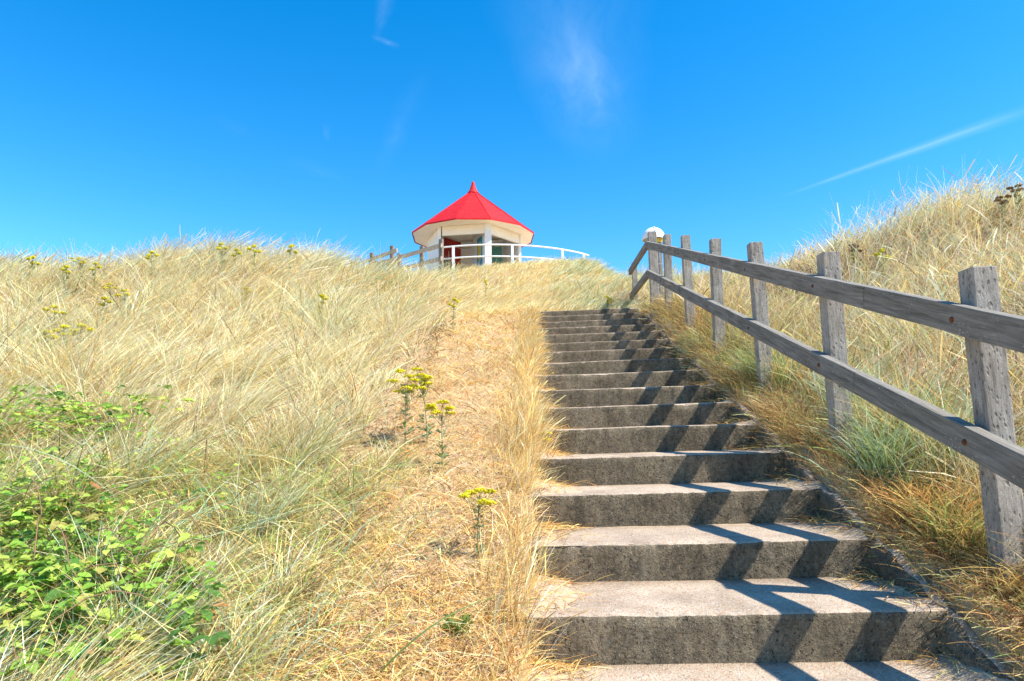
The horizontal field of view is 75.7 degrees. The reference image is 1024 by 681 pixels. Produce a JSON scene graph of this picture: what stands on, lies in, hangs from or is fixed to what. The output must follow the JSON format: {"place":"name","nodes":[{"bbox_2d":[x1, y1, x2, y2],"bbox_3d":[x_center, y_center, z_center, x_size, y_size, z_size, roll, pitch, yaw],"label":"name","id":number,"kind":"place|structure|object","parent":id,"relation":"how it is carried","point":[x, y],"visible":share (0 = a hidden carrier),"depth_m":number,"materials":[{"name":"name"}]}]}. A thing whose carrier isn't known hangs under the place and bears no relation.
{"place":"outdoors","nodes":[
{"label":"outdoors","id":0,"kind":"place"},
{"bbox_2d":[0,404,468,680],"bbox_3d":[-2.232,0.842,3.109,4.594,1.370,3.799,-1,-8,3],"label":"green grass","id":1,"kind":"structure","parent":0,"point":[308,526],"depth_m":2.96,"materials":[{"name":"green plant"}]},
{"bbox_2d":[425,304,594,680],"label":"fringe grass","id":2,"kind":"structure","parent":0,"point":[530,433],"depth_m":3.57,"materials":[{"name":"beige plant"}]},
{"bbox_2d":[0,0,1023,279],"label":"sky","id":3,"kind":"structure","parent":0,"point":[594,125],"materials":[{"name":"blue"}]},
{"bbox_2d":[1,214,1023,680],"bbox_3d":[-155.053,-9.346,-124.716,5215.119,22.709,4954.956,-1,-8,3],"label":"ground","id":4,"kind":"structure","parent":0,"point":[847,478],"depth_m":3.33,"materials":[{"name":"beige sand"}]},
{"bbox_2d":[25,256,40,279],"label":"ragwort plant","id":5,"kind":"object","parent":4,"relation":"on","point":[33,263],"visible":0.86,"depth_m":12.25,"materials":[{"name":"yellow plant"}]},
{"bbox_2d":[37,329,58,364],"bbox_3d":[-4.304,0.156,6.069,0.184,0.515,0.150,-5,-9,27],"label":"ragwort plant","id":6,"kind":"object","parent":4,"relation":"on","point":[47,336],"visible":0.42,"depth_m":6.08,"materials":[{"name":"yellow plant"}]},
{"bbox_2d":[41,305,66,327],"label":"ragwort plant","id":7,"kind":"object","parent":4,"relation":"on","point":[54,307],"visible":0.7,"depth_m":8.12,"materials":[{"name":"yellow plant"}]},
{"bbox_2d":[52,324,70,346],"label":"ragwort plant","id":8,"kind":"object","parent":4,"relation":"on","point":[62,326],"visible":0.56,"depth_m":6.47,"materials":[{"name":"yellow plant"}]},
{"bbox_2d":[60,265,71,293],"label":"ragwort plant","id":9,"kind":"object","parent":4,"relation":"on","point":[66,267],"visible":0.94,"depth_m":11.58,"materials":[{"name":"yellow plant"}]},
{"bbox_2d":[69,257,85,283],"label":"ragwort plant","id":10,"kind":"object","parent":4,"relation":"on","point":[80,262],"visible":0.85,"depth_m":12.47,"materials":[{"name":"yellow plant"}]},
{"bbox_2d":[68,323,94,349],"bbox_3d":[-4.387,0.077,6.699,0.250,0.517,0.231,4,-9,-30],"label":"ragwort plant","id":11,"kind":"object","parent":4,"relation":"on","point":[85,326],"visible":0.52,"depth_m":6.73,"materials":[{"name":"yellow plant"}]},
{"bbox_2d":[89,262,101,291],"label":"ragwort plant","id":12,"kind":"object","parent":4,"relation":"on","point":[94,269],"visible":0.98,"depth_m":11.80,"materials":[{"name":"yellow plant"}]},
{"bbox_2d":[98,297,112,320],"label":"ragwort plant","id":13,"kind":"object","parent":4,"relation":"on","point":[104,299],"visible":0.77,"depth_m":9.00,"materials":[{"name":"yellow plant"}]},
{"bbox_2d":[102,283,117,304],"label":"ragwort plant","id":14,"kind":"object","parent":4,"relation":"on","point":[107,287],"visible":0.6,"depth_m":10.68,"materials":[{"name":"yellow plant"}]},
{"bbox_2d":[114,289,130,313],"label":"ragwort plant","id":15,"kind":"object","parent":4,"relation":"on","point":[123,290],"visible":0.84,"depth_m":9.80,"materials":[{"name":"yellow plant"}]},
{"bbox_2d":[0,385,281,680],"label":"bramble patch","id":16,"kind":"object","parent":4,"relation":"on","point":[45,577],"visible":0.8,"depth_m":2.52,"materials":[{"name":"green plant"}]},
{"bbox_2d":[0,398,293,666],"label":"bramble canes","id":17,"kind":"object","parent":4,"relation":"on","point":[115,563],"visible":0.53,"depth_m":2.71,"materials":[{"name":"plant"}]},
{"bbox_2d":[145,250,158,279],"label":"ragwort plant","id":18,"kind":"object","parent":4,"relation":"on","point":[149,255],"visible":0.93,"depth_m":12.41,"materials":[{"name":"yellow plant"}]},
{"bbox_2d":[0,225,370,298],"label":"crest grass","id":19,"kind":"structure","parent":4,"relation":"on","point":[49,263],"depth_m":12.80,"materials":[{"name":"beige plant"}]},
{"bbox_2d":[216,242,228,268],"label":"ragwort plant","id":20,"kind":"object","parent":4,"relation":"on","point":[220,248],"visible":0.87,"depth_m":12.71,"materials":[{"name":"yellow plant"}]},
{"bbox_2d":[0,256,464,680],"bbox_3d":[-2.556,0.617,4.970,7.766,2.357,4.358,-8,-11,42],"label":"marram grass","id":21,"kind":"structure","parent":4,"relation":"on","point":[228,400],"depth_m":3.81,"materials":[{"name":"beige plant"}]},
{"bbox_2d":[231,248,241,274],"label":"ragwort plant","id":22,"kind":"object","parent":4,"relation":"on","point":[237,249],"visible":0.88,"depth_m":12.47,"materials":[{"name":"yellow plant"}]},
{"bbox_2d":[0,229,479,393],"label":"marram grass","id":23,"kind":"structure","parent":4,"relation":"on","point":[160,302],"depth_m":9.35,"materials":[{"name":"beige plant"}]},
{"bbox_2d":[247,245,260,278],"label":"ragwort plant","id":24,"kind":"object","parent":4,"relation":"on","point":[254,250],"visible":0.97,"depth_m":12.46,"materials":[{"name":"yellow plant"}]},
{"bbox_2d":[0,318,564,680],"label":"long green blades","id":25,"kind":"object","parent":4,"relation":"on","point":[400,651],"visible":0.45,"depth_m":3.02,"materials":[{"name":"green plant"}]},
{"bbox_2d":[286,244,297,272],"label":"ragwort plant","id":26,"kind":"object","parent":4,"relation":"on","point":[290,246],"visible":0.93,"depth_m":12.89,"materials":[{"name":"yellow plant"}]},
{"bbox_2d":[319,294,328,314],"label":"ragwort plant","id":27,"kind":"object","parent":4,"relation":"on","point":[322,298],"visible":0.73,"depth_m":8.64,"materials":[{"name":"yellow plant"}]},
{"bbox_2d":[345,245,397,267],"bbox_3d":[-5.208,-1.163,23.993,0.196,4.166,3.790,7,-11,-43],"label":"timber fence","id":28,"kind":"object","parent":4,"relation":"on","point":[392,251],"visible":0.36,"depth_m":23.24,"materials":[{"name":"grey wood"}]},
{"bbox_2d":[358,239,443,274],"bbox_3d":[-3.920,-1.026,22.281,0.220,4.047,5.766,6,-10,-39],"label":"timber fence","id":29,"kind":"object","parent":4,"relation":"on","point":[422,250],"visible":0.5,"depth_m":21.04,"materials":[{"name":"grey wood"}]},
{"bbox_2d":[387,374,427,447],"bbox_3d":[-0.705,0.485,4.403,0.241,0.525,0.273,6,-10,-41],"label":"ragwort plant","id":30,"kind":"object","parent":4,"relation":"on","point":[407,387],"visible":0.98,"depth_m":4.39,"materials":[{"name":"yellow plant"}]},
{"bbox_2d":[395,367,435,441],"bbox_3d":[-0.651,0.451,4.488,0.253,0.555,0.235,-7,-10,40],"label":"ragwort plant","id":31,"kind":"object","parent":4,"relation":"on","point":[425,378],"visible":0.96,"depth_m":4.48,"materials":[{"name":"yellow plant"}]},
{"bbox_2d":[425,399,455,466],"bbox_3d":[-0.426,0.578,3.970,0.211,0.440,0.178,4,-9,-31],"label":"ragwort plant","id":32,"kind":"object","parent":4,"relation":"on","point":[432,406],"visible":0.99,"depth_m":3.94,"materials":[{"name":"yellow plant"}]},
{"bbox_2d":[447,297,459,332],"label":"ragwort plant","id":33,"kind":"object","parent":4,"relation":"on","point":[453,306],"visible":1,"depth_m":8.45,"materials":[{"name":"yellow plant"}]},
{"bbox_2d":[438,610,473,633],"bbox_3d":[-0.199,1.011,2.358,0.133,0.071,0.129,-1,-8,3],"label":"weed","id":34,"kind":"object","parent":4,"relation":"on","point":[457,627],"visible":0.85,"depth_m":2.34,"materials":[{"name":"green plant"}]},
{"bbox_2d":[412,181,533,271],"bbox_3d":[-1.495,-3.769,25.479,4.732,4.955,4.732,-1,-8,3],"label":"gazebo","id":35,"kind":"object","parent":4,"relation":"on","point":[472,216],"visible":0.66,"depth_m":24.50,"materials":[{"name":"red paint"}]},
{"bbox_2d":[458,487,496,557],"bbox_3d":[-0.144,0.807,2.883,0.162,0.320,0.179,-1,-8,4],"label":"ragwort plant","id":36,"kind":"object","parent":4,"relation":"on","point":[481,500],"visible":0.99,"depth_m":2.88,"materials":[{"name":"yellow plant"}]},
{"bbox_2d":[207,258,748,317],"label":"dead grass","id":37,"kind":"structure","parent":4,"relation":"on","point":[504,308],"depth_m":13.03,"materials":[{"name":"beige plant"}]},
{"bbox_2d":[444,244,588,269],"bbox_3d":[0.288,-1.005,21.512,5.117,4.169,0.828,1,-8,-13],"label":"white railing","id":38,"kind":"object","parent":4,"relation":"on","point":[512,256],"visible":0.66,"depth_m":21.37,"materials":[{"name":"metal"}]},
{"bbox_2d":[541,430,551,448],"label":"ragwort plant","id":39,"kind":"object","parent":4,"relation":"on","point":[549,439],"visible":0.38,"depth_m":4.39,"materials":[{"name":"yellow plant"}]},
{"bbox_2d":[444,254,739,315],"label":"knoll grass","id":40,"kind":"structure","parent":4,"relation":"on","point":[596,286],"depth_m":13.85,"materials":[{"name":"beige plant"}]},
{"bbox_2d":[642,226,663,299],"bbox_3d":[2.453,-1.080,11.284,0.388,1.788,0.388,2,-8,-21],"label":"domed post lamp","id":41,"kind":"object","parent":4,"relation":"on","point":[659,233],"visible":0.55,"depth_m":11.24,"materials":[{"name":"white paint"}]},
{"bbox_2d":[715,352,733,364],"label":"weed","id":42,"kind":"object","parent":4,"relation":"on","point":[723,359],"visible":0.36,"depth_m":5.89,"materials":[{"name":"green plant"}]},
{"bbox_2d":[519,308,1021,680],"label":"concrete staircase","id":43,"kind":"structure","parent":4,"relation":"on","point":[688,595],"depth_m":2.92,"materials":[{"name":"grey concrete"}]},
{"bbox_2d":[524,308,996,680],"bbox_3d":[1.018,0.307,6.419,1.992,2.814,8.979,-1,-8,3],"label":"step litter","id":44,"kind":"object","parent":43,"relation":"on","point":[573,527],"visible":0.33,"depth_m":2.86,"materials":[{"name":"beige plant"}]},
{"bbox_2d":[524,322,1014,680],"label":"drifted sand","id":45,"kind":"structure","parent":43,"relation":"on","point":[962,675],"depth_m":2.69,"materials":[{"name":"beige sand"}]},
{"bbox_2d":[619,170,1023,539],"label":"dune grass","id":46,"kind":"structure","parent":4,"relation":"on","point":[911,335],"depth_m":5.99,"materials":[{"name":"beige plant"}]},
{"bbox_2d":[623,275,1023,680],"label":"bank grass","id":47,"kind":"structure","parent":4,"relation":"on","point":[728,375],"depth_m":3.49,"materials":[{"name":"beige plant"}]},
{"bbox_2d":[628,231,1023,592],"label":"stair fence","id":48,"kind":"object","parent":4,"relation":"on","point":[984,325],"visible":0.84,"depth_m":2.91,"materials":[{"name":"grey wood"}]},
{"bbox_2d":[631,207,1023,638],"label":"thatch","id":49,"kind":"object","parent":4,"relation":"on","point":[956,352],"visible":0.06,"depth_m":4.69,"materials":[{"name":"beige plant"}]},
{"bbox_2d":[849,243,862,276],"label":"dry seed plant","id":50,"kind":"object","parent":4,"relation":"on","point":[855,247],"visible":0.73,"depth_m":7.47,"materials":[{"name":"brown plant"}]},
{"bbox_2d":[874,248,889,287],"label":"ragwort plant","id":51,"kind":"object","parent":4,"relation":"on","point":[882,250],"visible":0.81,"depth_m":6.88,"materials":[{"name":"yellow plant"}]},
{"bbox_2d":[806,154,1023,350],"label":"crest grass","id":52,"kind":"structure","parent":4,"relation":"on","point":[928,228],"depth_m":7.09,"materials":[{"name":"beige plant"}]},
{"bbox_2d":[994,194,1011,232],"bbox_3d":[5.218,-1.333,6.981,0.156,0.431,0.138,1,-8,-12],"label":"dry seed plant","id":53,"kind":"object","parent":4,"relation":"on","point":[1002,202],"visible":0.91,"depth_m":6.99,"materials":[{"name":"brown plant"}]},
{"bbox_2d":[1006,184,1023,222],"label":"dry seed plant","id":54,"kind":"object","parent":4,"relation":"on","point":[1018,189],"visible":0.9,"depth_m":7.06,"materials":[{"name":"brown plant"}]}
]}

